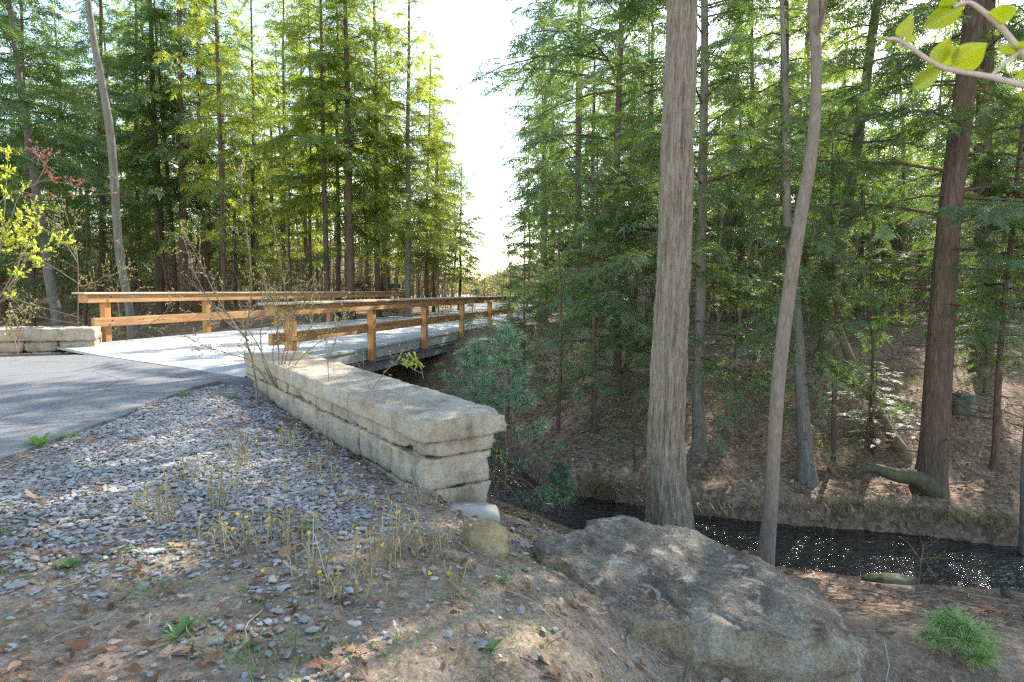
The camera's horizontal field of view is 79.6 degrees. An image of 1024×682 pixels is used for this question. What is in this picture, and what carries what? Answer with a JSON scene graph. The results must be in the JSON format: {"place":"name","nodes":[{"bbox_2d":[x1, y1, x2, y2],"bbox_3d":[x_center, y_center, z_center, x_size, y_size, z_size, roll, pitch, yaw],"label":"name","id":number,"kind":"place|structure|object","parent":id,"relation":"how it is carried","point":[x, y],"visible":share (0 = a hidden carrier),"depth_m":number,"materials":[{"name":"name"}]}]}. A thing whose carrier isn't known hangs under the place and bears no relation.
{"place":"outdoors","nodes":[
{"label":"outdoors","id":0,"kind":"place"},
{"bbox_2d":[0,355,253,462],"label":"road","id":1,"kind":"structure","parent":0,"point":[56,396],"depth_m":8.00,"materials":[{"name":"asphalt"}]},
{"bbox_2d":[0,384,664,681],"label":"gravel","id":2,"kind":"structure","parent":0,"point":[157,426],"depth_m":4.33,"materials":[{"name":"gravel"}]},
{"bbox_2d":[412,294,537,320],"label":"road","id":3,"kind":"structure","parent":0,"point":[480,307],"depth_m":34.33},
{"bbox_2d":[0,233,1023,681],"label":"ground","id":4,"kind":"structure","parent":0,"point":[908,655],"depth_m":3.94,"materials":[{"name":"soil"}]},
{"bbox_2d":[3,303,34,354],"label":"bare shrub","id":5,"kind":"object","parent":4,"relation":"on","point":[10,327],"visible":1,"depth_m":11.62,"materials":[{"name":"brown plant"}]},
{"bbox_2d":[0,0,73,324],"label":"hemlock tree","id":6,"kind":"object","parent":4,"relation":"on","point":[3,276],"visible":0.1,"depth_m":27.70,"materials":[{"name":"green plant"}]},
{"bbox_2d":[0,145,75,302],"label":"yellow shrub","id":7,"kind":"object","parent":4,"relation":"on","point":[22,238],"visible":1,"depth_m":13.09,"materials":[{"name":"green plant"}]},
{"bbox_2d":[0,326,101,354],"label":"stone wall","id":8,"kind":"structure","parent":4,"relation":"on","point":[42,340],"depth_m":12.45,"materials":[{"name":"stone"}]},
{"bbox_2d":[0,139,116,213],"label":"red budded shrub","id":9,"kind":"object","parent":4,"relation":"on","point":[47,171],"visible":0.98,"depth_m":13.76,"materials":[{"name":"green plant"}]},
{"bbox_2d":[0,0,137,326],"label":"hemlock tree","id":10,"kind":"object","parent":4,"relation":"on","point":[4,13],"visible":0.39,"depth_m":23.74,"materials":[{"name":"green plant"}]},
{"bbox_2d":[0,0,140,326],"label":"hemlock tree","id":11,"kind":"object","parent":4,"relation":"on","point":[42,237],"visible":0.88,"depth_m":18.72,"materials":[{"name":"green plant"}]},
{"bbox_2d":[24,142,137,335],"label":"hemlock tree","id":12,"kind":"object","parent":4,"relation":"on","point":[86,260],"visible":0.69,"depth_m":23.65,"materials":[{"name":"green plant"}]},
{"bbox_2d":[13,0,173,306],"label":"hemlock tree","id":13,"kind":"object","parent":4,"relation":"on","point":[83,43],"visible":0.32,"depth_m":28.92,"materials":[{"name":"green plant"}]},
{"bbox_2d":[0,198,186,340],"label":"bare shrub","id":14,"kind":"object","parent":4,"relation":"on","point":[75,253],"visible":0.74,"depth_m":14.30,"materials":[{"name":"brown plant"}]},
{"bbox_2d":[85,0,139,339],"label":"maple tree","id":15,"kind":"object","parent":4,"relation":"on","point":[114,186],"visible":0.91,"depth_m":16.60,"materials":[{"name":"grey plant"}]},
{"bbox_2d":[85,0,189,291],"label":"hemlock tree","id":16,"kind":"object","parent":4,"relation":"on","point":[136,274],"visible":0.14,"depth_m":31.94,"materials":[{"name":"green plant"}]},
{"bbox_2d":[76,0,218,314],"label":"hemlock tree","id":17,"kind":"object","parent":4,"relation":"on","point":[161,309],"visible":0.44,"depth_m":26.82,"materials":[{"name":"green plant"}]},
{"bbox_2d":[134,471,187,525],"bbox_3d":[-2.179,0.967,3.829,0.454,0.329,0.270,5,7,42],"label":"coltsfoot clump","id":18,"kind":"object","parent":4,"relation":"on","point":[165,500],"visible":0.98,"depth_m":3.77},
{"bbox_2d":[91,0,244,313],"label":"hemlock tree","id":19,"kind":"object","parent":4,"relation":"on","point":[160,154],"visible":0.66,"depth_m":26.07,"materials":[{"name":"green plant"}]},
{"bbox_2d":[108,0,232,313],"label":"hemlock tree","id":20,"kind":"object","parent":4,"relation":"on","point":[172,229],"visible":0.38,"depth_m":26.94,"materials":[{"name":"green plant"}]},
{"bbox_2d":[160,612,201,639],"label":"weed","id":21,"kind":"object","parent":4,"relation":"on","point":[181,626],"visible":0.94,"depth_m":2.56,"materials":[{"name":"green plant"}]},
{"bbox_2d":[120,0,276,312],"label":"hemlock tree","id":22,"kind":"object","parent":4,"relation":"on","point":[205,245],"visible":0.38,"depth_m":27.00,"materials":[{"name":"green plant"}]},
{"bbox_2d":[152,0,305,328],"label":"hemlock tree","id":23,"kind":"object","parent":4,"relation":"on","point":[196,28],"visible":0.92,"depth_m":24.29,"materials":[{"name":"green plant"}]},
{"bbox_2d":[205,457,255,510],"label":"coltsfoot clump","id":24,"kind":"object","parent":4,"relation":"on","point":[221,487],"visible":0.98,"depth_m":4.04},
{"bbox_2d":[190,144,280,305],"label":"hemlock tree","id":25,"kind":"object","parent":4,"relation":"on","point":[235,256],"visible":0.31,"depth_m":29.55,"materials":[{"name":"green plant"}]},
{"bbox_2d":[217,435,258,472],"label":"coltsfoot clump","id":26,"kind":"object","parent":4,"relation":"on","point":[238,463],"visible":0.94,"depth_m":4.92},
{"bbox_2d":[198,499,282,559],"bbox_3d":[-1.465,1.071,3.388,0.334,0.272,0.399,1,5,0],"label":"coltsfoot clump","id":27,"kind":"object","parent":4,"relation":"on","point":[245,540],"visible":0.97,"depth_m":3.41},
{"bbox_2d":[192,0,306,304],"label":"hemlock tree","id":28,"kind":"object","parent":4,"relation":"on","point":[256,141],"visible":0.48,"depth_m":30.07,"materials":[{"name":"green plant"}]},
{"bbox_2d":[163,147,358,402],"bbox_3d":[-3.411,-0.725,8.117,2.671,3.500,1.184,1,5,6],"label":"bare shrub","id":29,"kind":"object","parent":4,"relation":"on","point":[279,323],"visible":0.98,"depth_m":8.15,"materials":[{"name":"brown plant"}]},
{"bbox_2d":[213,0,344,291],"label":"hemlock tree","id":30,"kind":"object","parent":4,"relation":"on","point":[269,32],"visible":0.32,"depth_m":33.70,"materials":[{"name":"green plant"}]},
{"bbox_2d":[57,315,505,377],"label":"bridge","id":31,"kind":"structure","parent":4,"relation":"on","point":[173,351],"depth_m":14.16,"materials":[{"name":"concrete"}]},
{"bbox_2d":[72,291,414,341],"bbox_3d":[-7.036,-1.033,21.284,0.352,1.352,16.949,2,5,15],"label":"wooden railing","id":32,"kind":"object","parent":31,"relation":"on","point":[105,321],"visible":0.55,"depth_m":15.70,"materials":[{"name":"wood"}]},
{"bbox_2d":[258,295,520,360],"bbox_3d":[-1.965,-0.627,18.672,0.367,1.392,16.990,2,5,15],"label":"wooden railing","id":33,"kind":"object","parent":31,"relation":"attached to","point":[371,327],"visible":0.77,"depth_m":14.05,"materials":[{"name":"wood"}]},
{"bbox_2d":[248,162,341,317],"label":"hemlock tree","id":34,"kind":"object","parent":4,"relation":"on","point":[289,257],"visible":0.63,"depth_m":26.68,"materials":[{"name":"green plant"}]},
{"bbox_2d":[0,458,593,681],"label":"fallen leaves","id":35,"kind":"object","parent":4,"relation":"on","point":[240,656],"visible":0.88,"depth_m":2.76,"materials":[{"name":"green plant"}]},
{"bbox_2d":[273,507,327,549],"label":"coltsfoot clump","id":36,"kind":"object","parent":4,"relation":"on","point":[287,535],"visible":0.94,"depth_m":3.55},
{"bbox_2d":[253,0,355,299],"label":"hemlock tree","id":37,"kind":"object","parent":4,"relation":"on","point":[310,238],"visible":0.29,"depth_m":28.25,"materials":[{"name":"green plant"}]},
{"bbox_2d":[261,512,353,585],"bbox_3d":[-1.088,1.074,3.198,0.440,0.332,0.346,-2,6,-31],"label":"coltsfoot clump","id":38,"kind":"object","parent":4,"relation":"on","point":[310,560],"visible":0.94,"depth_m":3.19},
{"bbox_2d":[250,0,391,320],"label":"hemlock tree","id":39,"kind":"object","parent":4,"relation":"on","point":[296,201],"visible":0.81,"depth_m":25.01,"materials":[{"name":"green plant"}]},
{"bbox_2d":[277,0,390,316],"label":"hemlock tree","id":40,"kind":"object","parent":4,"relation":"on","point":[338,262],"visible":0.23,"depth_m":27.17,"materials":[{"name":"green plant"}]},
{"bbox_2d":[260,0,433,319],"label":"hemlock tree","id":41,"kind":"object","parent":4,"relation":"on","point":[346,134],"visible":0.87,"depth_m":24.97,"materials":[{"name":"green plant"}]},
{"bbox_2d":[320,557,387,603],"bbox_3d":[-0.781,1.170,3.004,0.286,0.210,0.360,-2,6,-30],"label":"coltsfoot clump","id":42,"kind":"object","parent":4,"relation":"on","point":[336,590],"visible":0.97,"depth_m":2.98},
{"bbox_2d":[312,500,418,577],"bbox_3d":[-0.762,1.077,3.322,0.541,0.354,0.298,-3,6,-37],"label":"coltsfoot clump","id":43,"kind":"object","parent":4,"relation":"on","point":[393,553],"visible":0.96,"depth_m":3.33,"materials":[{"name":"plant"}]},
{"bbox_2d":[292,0,449,317],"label":"hemlock tree","id":44,"kind":"object","parent":4,"relation":"on","point":[377,93],"visible":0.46,"depth_m":26.97,"materials":[{"name":"green plant"}]},
{"bbox_2d":[244,351,506,501],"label":"stone wall","id":45,"kind":"structure","parent":4,"relation":"on","point":[398,431],"depth_m":5.61,"materials":[{"name":"stone"}]},
{"bbox_2d":[331,0,492,316],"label":"hemlock tree","id":46,"kind":"object","parent":4,"relation":"on","point":[406,192],"visible":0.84,"depth_m":26.13,"materials":[{"name":"green plant"}]},
{"bbox_2d":[395,508,451,556],"bbox_3d":[-0.528,1.143,3.626,0.333,0.263,0.361,1,5,0],"label":"coltsfoot clump","id":47,"kind":"object","parent":4,"relation":"on","point":[417,539],"visible":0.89,"depth_m":3.62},
{"bbox_2d":[373,112,486,311],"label":"hemlock tree","id":48,"kind":"object","parent":4,"relation":"on","point":[445,266],"visible":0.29,"depth_m":32.72,"materials":[{"name":"green plant"}]},
{"bbox_2d":[379,38,497,314],"bbox_3d":[-3.577,-7.445,29.688,5.909,13.571,6.564,-1,6,-27],"label":"hemlock tree","id":49,"kind":"object","parent":4,"relation":"on","point":[437,178],"visible":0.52,"depth_m":29.19,"materials":[{"name":"green plant"}]},
{"bbox_2d":[416,162,490,309],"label":"hemlock tree","id":50,"kind":"object","parent":4,"relation":"on","point":[466,257],"visible":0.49,"depth_m":35.35,"materials":[{"name":"green plant"}]},
{"bbox_2d":[342,247,571,295],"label":"brush","id":51,"kind":"object","parent":4,"relation":"on","point":[467,290],"visible":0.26,"depth_m":53.35,"materials":[{"name":"plant"}]},
{"bbox_2d":[438,337,506,405],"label":"pine sapling","id":52,"kind":"object","parent":4,"relation":"on","point":[474,349],"visible":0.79,"depth_m":8.49,"materials":[{"name":"green plant"}]},
{"bbox_2d":[446,501,499,522],"bbox_3d":[-0.410,1.501,5.056,0.429,0.338,0.636,5,-11,-24],"label":"concrete footing","id":53,"kind":"object","parent":4,"relation":"on","point":[481,510],"visible":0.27,"depth_m":4.83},
{"bbox_2d":[448,288,515,440],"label":"hemlock tree","id":54,"kind":"object","parent":4,"relation":"on","point":[472,316],"visible":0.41,"depth_m":11.59,"materials":[{"name":"green plant"}]},
{"bbox_2d":[390,1,574,291],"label":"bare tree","id":55,"kind":"object","parent":4,"relation":"on","point":[467,67],"visible":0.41,"depth_m":39.87,"materials":[{"name":"green plant"}]},
{"bbox_2d":[462,518,508,557],"bbox_3d":[-0.170,1.302,3.972,0.308,0.303,0.302,1,5,0],"label":"rock","id":56,"kind":"object","parent":4,"relation":"on","point":[489,537],"visible":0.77,"depth_m":3.87,"materials":[{"name":"stone"}]},
{"bbox_2d":[472,234,542,428],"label":"hemlock tree","id":57,"kind":"object","parent":4,"relation":"on","point":[511,266],"visible":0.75,"depth_m":12.34,"materials":[{"name":"green plant"}]},
{"bbox_2d":[0,0,1023,314],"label":"woods","id":58,"kind":"object","parent":4,"relation":"on","point":[712,114],"visible":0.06,"depth_m":37.05,"materials":[{"name":"green plant"}]},
{"bbox_2d":[0,307,1023,681],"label":"fallen leaves","id":59,"kind":"object","parent":4,"relation":"on","point":[80,643],"depth_m":3.63,"materials":[{"name":"plant"}]},
{"bbox_2d":[0,151,1023,350],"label":"undergrowth","id":60,"kind":"object","parent":4,"relation":"on","point":[395,282],"visible":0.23,"depth_m":27.96,"materials":[{"name":"green plant"}]},
{"bbox_2d":[462,321,565,499],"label":"pine sapling","id":61,"kind":"object","parent":4,"relation":"on","point":[502,363],"visible":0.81,"depth_m":7.17,"materials":[{"name":"green plant"}]},
{"bbox_2d":[478,211,574,402],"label":"hemlock tree","id":62,"kind":"object","parent":4,"relation":"on","point":[524,246],"visible":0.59,"depth_m":13.87,"materials":[{"name":"green plant"}]},
{"bbox_2d":[486,45,585,324],"bbox_3d":[1.332,-5.785,24.531,4.705,11.725,4.237,1,5,1],"label":"pine tree","id":63,"kind":"object","parent":4,"relation":"on","point":[520,249],"visible":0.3,"depth_m":24.50,"materials":[{"name":"green plant"}]},
{"bbox_2d":[443,0,642,303],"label":"tree","id":64,"kind":"object","parent":4,"relation":"on","point":[537,72],"visible":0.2,"depth_m":32.28,"materials":[{"name":"green plant"}]},
{"bbox_2d":[517,484,571,519],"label":"pine sapling","id":65,"kind":"object","parent":4,"relation":"on","point":[545,492],"visible":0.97,"depth_m":7.08,"materials":[{"name":"green plant"}]},
{"bbox_2d":[513,311,577,381],"bbox_3d":[0.506,0.093,9.912,0.884,1.129,0.822,3,6,27],"label":"bare shrub","id":66,"kind":"object","parent":4,"relation":"on","point":[528,342],"visible":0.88,"depth_m":9.93,"materials":[{"name":"plant"}]},
{"bbox_2d":[556,239,561,432],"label":"sapling","id":67,"kind":"object","parent":4,"relation":"on","point":[559,386],"visible":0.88,"depth_m":11.06,"materials":[{"name":"brown plant"}]},
{"bbox_2d":[544,456,578,515],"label":"pine sapling","id":68,"kind":"object","parent":4,"relation":"on","point":[559,468],"visible":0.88,"depth_m":7.73,"materials":[{"name":"green plant"}]},
{"bbox_2d":[512,185,612,400],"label":"hemlock tree","id":69,"kind":"object","parent":4,"relation":"on","point":[554,225],"visible":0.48,"depth_m":13.33,"materials":[{"name":"green plant"}]},
{"bbox_2d":[471,0,665,337],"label":"hemlock tree","id":70,"kind":"object","parent":4,"relation":"on","point":[565,151],"visible":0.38,"depth_m":18.36,"materials":[{"name":"green plant"}]},
{"bbox_2d":[536,27,646,322],"bbox_3d":[3.393,-6.088,24.486,5.429,12.252,4.937,-1,5,-16],"label":"hemlock tree","id":71,"kind":"object","parent":4,"relation":"on","point":[586,112],"visible":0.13,"depth_m":24.34,"materials":[{"name":"green plant"}]},
{"bbox_2d":[533,134,652,433],"bbox_3d":[1.420,-0.754,11.236,2.264,5.902,2.626,4,6,32],"label":"hemlock tree","id":72,"kind":"object","parent":4,"relation":"on","point":[593,376],"visible":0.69,"depth_m":11.10,"materials":[{"name":"green plant"}]},
{"bbox_2d":[532,108,694,399],"bbox_3d":[2.152,-1.469,12.467,3.567,6.187,2.251,-1,5,-9],"label":"hemlock tree","id":73,"kind":"object","parent":4,"relation":"on","point":[628,394],"visible":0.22,"depth_m":12.35,"materials":[{"name":"green plant"}]},
{"bbox_2d":[598,338,649,470],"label":"hemlock tree","id":74,"kind":"object","parent":4,"relation":"on","point":[634,428],"visible":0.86,"depth_m":9.67,"materials":[{"name":"green plant"}]},
{"bbox_2d":[448,0,808,411],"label":"hemlock tree","id":75,"kind":"object","parent":4,"relation":"on","point":[617,38],"visible":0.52,"depth_m":12.04,"materials":[{"name":"green plant"}]},
{"bbox_2d":[562,2,736,324],"bbox_3d":[4.928,-6.293,21.588,6.132,12.860,5.418,2,5,10],"label":"hemlock tree","id":76,"kind":"object","parent":4,"relation":"on","point":[662,47],"visible":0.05,"depth_m":21.34,"materials":[{"name":"green plant"}]},
{"bbox_2d":[644,0,697,529],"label":"ash tree","id":77,"kind":"object","parent":4,"relation":"on","point":[667,496],"visible":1,"depth_m":6.14,"materials":[{"name":"grey plant"}]},
{"bbox_2d":[530,515,868,681],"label":"boulder","id":78,"kind":"object","parent":4,"relation":"on","point":[700,603],"visible":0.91,"depth_m":3.79,"materials":[{"name":"stone"}]},
{"bbox_2d":[536,0,918,467],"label":"hemlock tree","id":79,"kind":"object","parent":4,"relation":"on","point":[701,194],"visible":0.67,"depth_m":9.62,"materials":[{"name":"green plant"}]},
{"bbox_2d":[685,213,794,426],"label":"hemlock tree","id":80,"kind":"object","parent":4,"relation":"on","point":[744,255],"visible":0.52,"depth_m":10.89,"materials":[{"name":"green plant"}]},
{"bbox_2d":[689,0,865,318],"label":"hemlock tree","id":81,"kind":"object","parent":4,"relation":"on","point":[738,50],"visible":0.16,"depth_m":19.39,"materials":[{"name":"green plant"}]},
{"bbox_2d":[756,0,828,566],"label":"maple tree","id":82,"kind":"object","parent":4,"relation":"on","point":[766,546],"visible":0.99,"depth_m":5.99,"materials":[{"name":"grey plant"}]},
{"bbox_2d":[575,473,1020,539],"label":"bank grass","id":83,"kind":"structure","parent":4,"relation":"on","point":[904,508],"depth_m":8.52,"materials":[{"name":"plant"}]},
{"bbox_2d":[694,0,903,344],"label":"hemlock tree","id":84,"kind":"object","parent":4,"relation":"on","point":[768,35],"visible":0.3,"depth_m":13.84,"materials":[{"name":"green plant"}]},
{"bbox_2d":[720,0,891,485],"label":"hemlock tree","id":85,"kind":"object","parent":4,"relation":"on","point":[806,469],"visible":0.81,"depth_m":8.82,"materials":[{"name":"green plant"}]},
{"bbox_2d":[714,0,897,296],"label":"hemlock tree","id":86,"kind":"object","parent":4,"relation":"on","point":[826,48],"visible":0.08,"depth_m":25.15,"materials":[{"name":"green plant"}]},
{"bbox_2d":[830,143,838,459],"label":"sapling","id":87,"kind":"object","parent":4,"relation":"on","point":[834,412],"visible":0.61,"depth_m":9.83,"materials":[{"name":"brown plant"}]},
{"bbox_2d":[801,224,903,335],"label":"hemlock tree","id":88,"kind":"object","parent":4,"relation":"on","point":[844,294],"visible":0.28,"depth_m":15.39,"materials":[{"name":"green plant"}]},
{"bbox_2d":[737,0,971,357],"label":"hemlock tree","id":89,"kind":"object","parent":4,"relation":"on","point":[857,139],"visible":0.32,"depth_m":13.11,"materials":[{"name":"green plant"}]},
{"bbox_2d":[764,82,971,310],"bbox_3d":[11.972,-4.571,20.926,7.048,8.043,6.945,0,5,26],"label":"hemlock tree","id":90,"kind":"object","parent":4,"relation":"on","point":[861,250],"visible":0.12,"depth_m":20.35,"materials":[{"name":"green plant"}]},
{"bbox_2d":[869,206,874,442],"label":"sapling","id":91,"kind":"object","parent":4,"relation":"on","point":[872,344],"visible":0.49,"depth_m":10.02,"materials":[{"name":"brown plant"}]},
{"bbox_2d":[838,320,911,459],"bbox_3d":[6.244,0.934,10.827,0.250,2.555,2.448,1,5,0],"label":"fallen log","id":92,"kind":"object","parent":4,"relation":"on","point":[883,420],"visible":0.43,"depth_m":10.17,"materials":[{"name":"brown wood"}]},
{"bbox_2d":[734,0,1023,498],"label":"hemlock tree","id":93,"kind":"object","parent":4,"relation":"on","point":[933,453],"visible":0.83,"depth_m":8.65,"materials":[{"name":"green plant"}]},
{"bbox_2d":[827,361,949,461],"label":"hemlock tree","id":94,"kind":"object","parent":4,"relation":"on","point":[872,439],"visible":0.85,"depth_m":9.75,"materials":[{"name":"green plant"}]},
{"bbox_2d":[860,573,917,584],"bbox_3d":[4.233,2.690,6.885,0.646,0.151,0.246,1,5,0],"label":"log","id":95,"kind":"object","parent":4,"relation":"on","point":[894,578],"visible":0.62,"depth_m":6.83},
{"bbox_2d":[848,463,950,498],"bbox_3d":[5.558,2.215,8.803,1.368,0.923,0.342,1,5,3],"label":"log","id":96,"kind":"object","parent":4,"relation":"on","point":[926,484],"visible":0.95,"depth_m":8.66,"materials":[{"name":"green plant"}]},
{"bbox_2d":[840,147,972,324],"bbox_3d":[11.360,-2.825,17.850,3.841,5.502,3.416,-1,5,-24],"label":"hemlock tree","id":97,"kind":"object","parent":4,"relation":"on","point":[901,248],"visible":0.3,"depth_m":17.70,"materials":[{"name":"green plant"}]},
{"bbox_2d":[838,0,1023,375],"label":"hemlock tree","id":98,"kind":"object","parent":4,"relation":"on","point":[986,65],"visible":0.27,"depth_m":12.27,"materials":[{"name":"green plant"}]},
{"bbox_2d":[874,0,1023,97],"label":"leafy sapling","id":99,"kind":"object","parent":4,"relation":"on","point":[966,59],"visible":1,"depth_m":1.01,"materials":[{"name":"green plant"}]},
{"bbox_2d":[883,9,1023,471],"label":"hemlock tree","id":100,"kind":"object","parent":4,"relation":"on","point":[994,462],"visible":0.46,"depth_m":9.17,"materials":[{"name":"green plant"}]},
{"bbox_2d":[910,601,1006,674],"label":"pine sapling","id":101,"kind":"object","parent":4,"relation":"on","point":[963,628],"visible":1,"depth_m":3.62,"materials":[{"name":"green plant"}]},
{"bbox_2d":[951,391,979,418],"bbox_3d":[7.826,1.182,10.674,0.602,0.609,0.532,1,5,0],"label":"rock","id":102,"kind":"object","parent":4,"relation":"on","point":[960,410],"visible":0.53,"depth_m":10.51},
{"bbox_2d":[917,213,1023,394],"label":"hemlock tree","id":103,"kind":"object","parent":4,"relation":"on","point":[984,384],"visible":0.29,"depth_m":11.07,"materials":[{"name":"green plant"}]},
{"bbox_2d":[929,0,1023,313],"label":"hemlock tree","id":104,"kind":"object","parent":4,"relation":"on","point":[1001,147],"visible":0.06,"depth_m":18.84,"materials":[{"name":"green plant"}]},
{"bbox_2d":[1018,425,1023,554],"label":"birch tree","id":105,"kind":"object","parent":4,"relation":"on","point":[1021,532],"visible":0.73,"depth_m":7.82,"materials":[{"name":"grey plant"}]},
{"bbox_2d":[0,0,1023,281],"label":"sky","id":106,"kind":"structure","parent":0,"point":[454,16],"materials":[{"name":"white"}]},
{"bbox_2d":[487,451,1023,592],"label":"water","id":107,"kind":"structure","parent":0,"point":[851,552],"depth_m":8.04,"materials":[{"name":"black liquid"}]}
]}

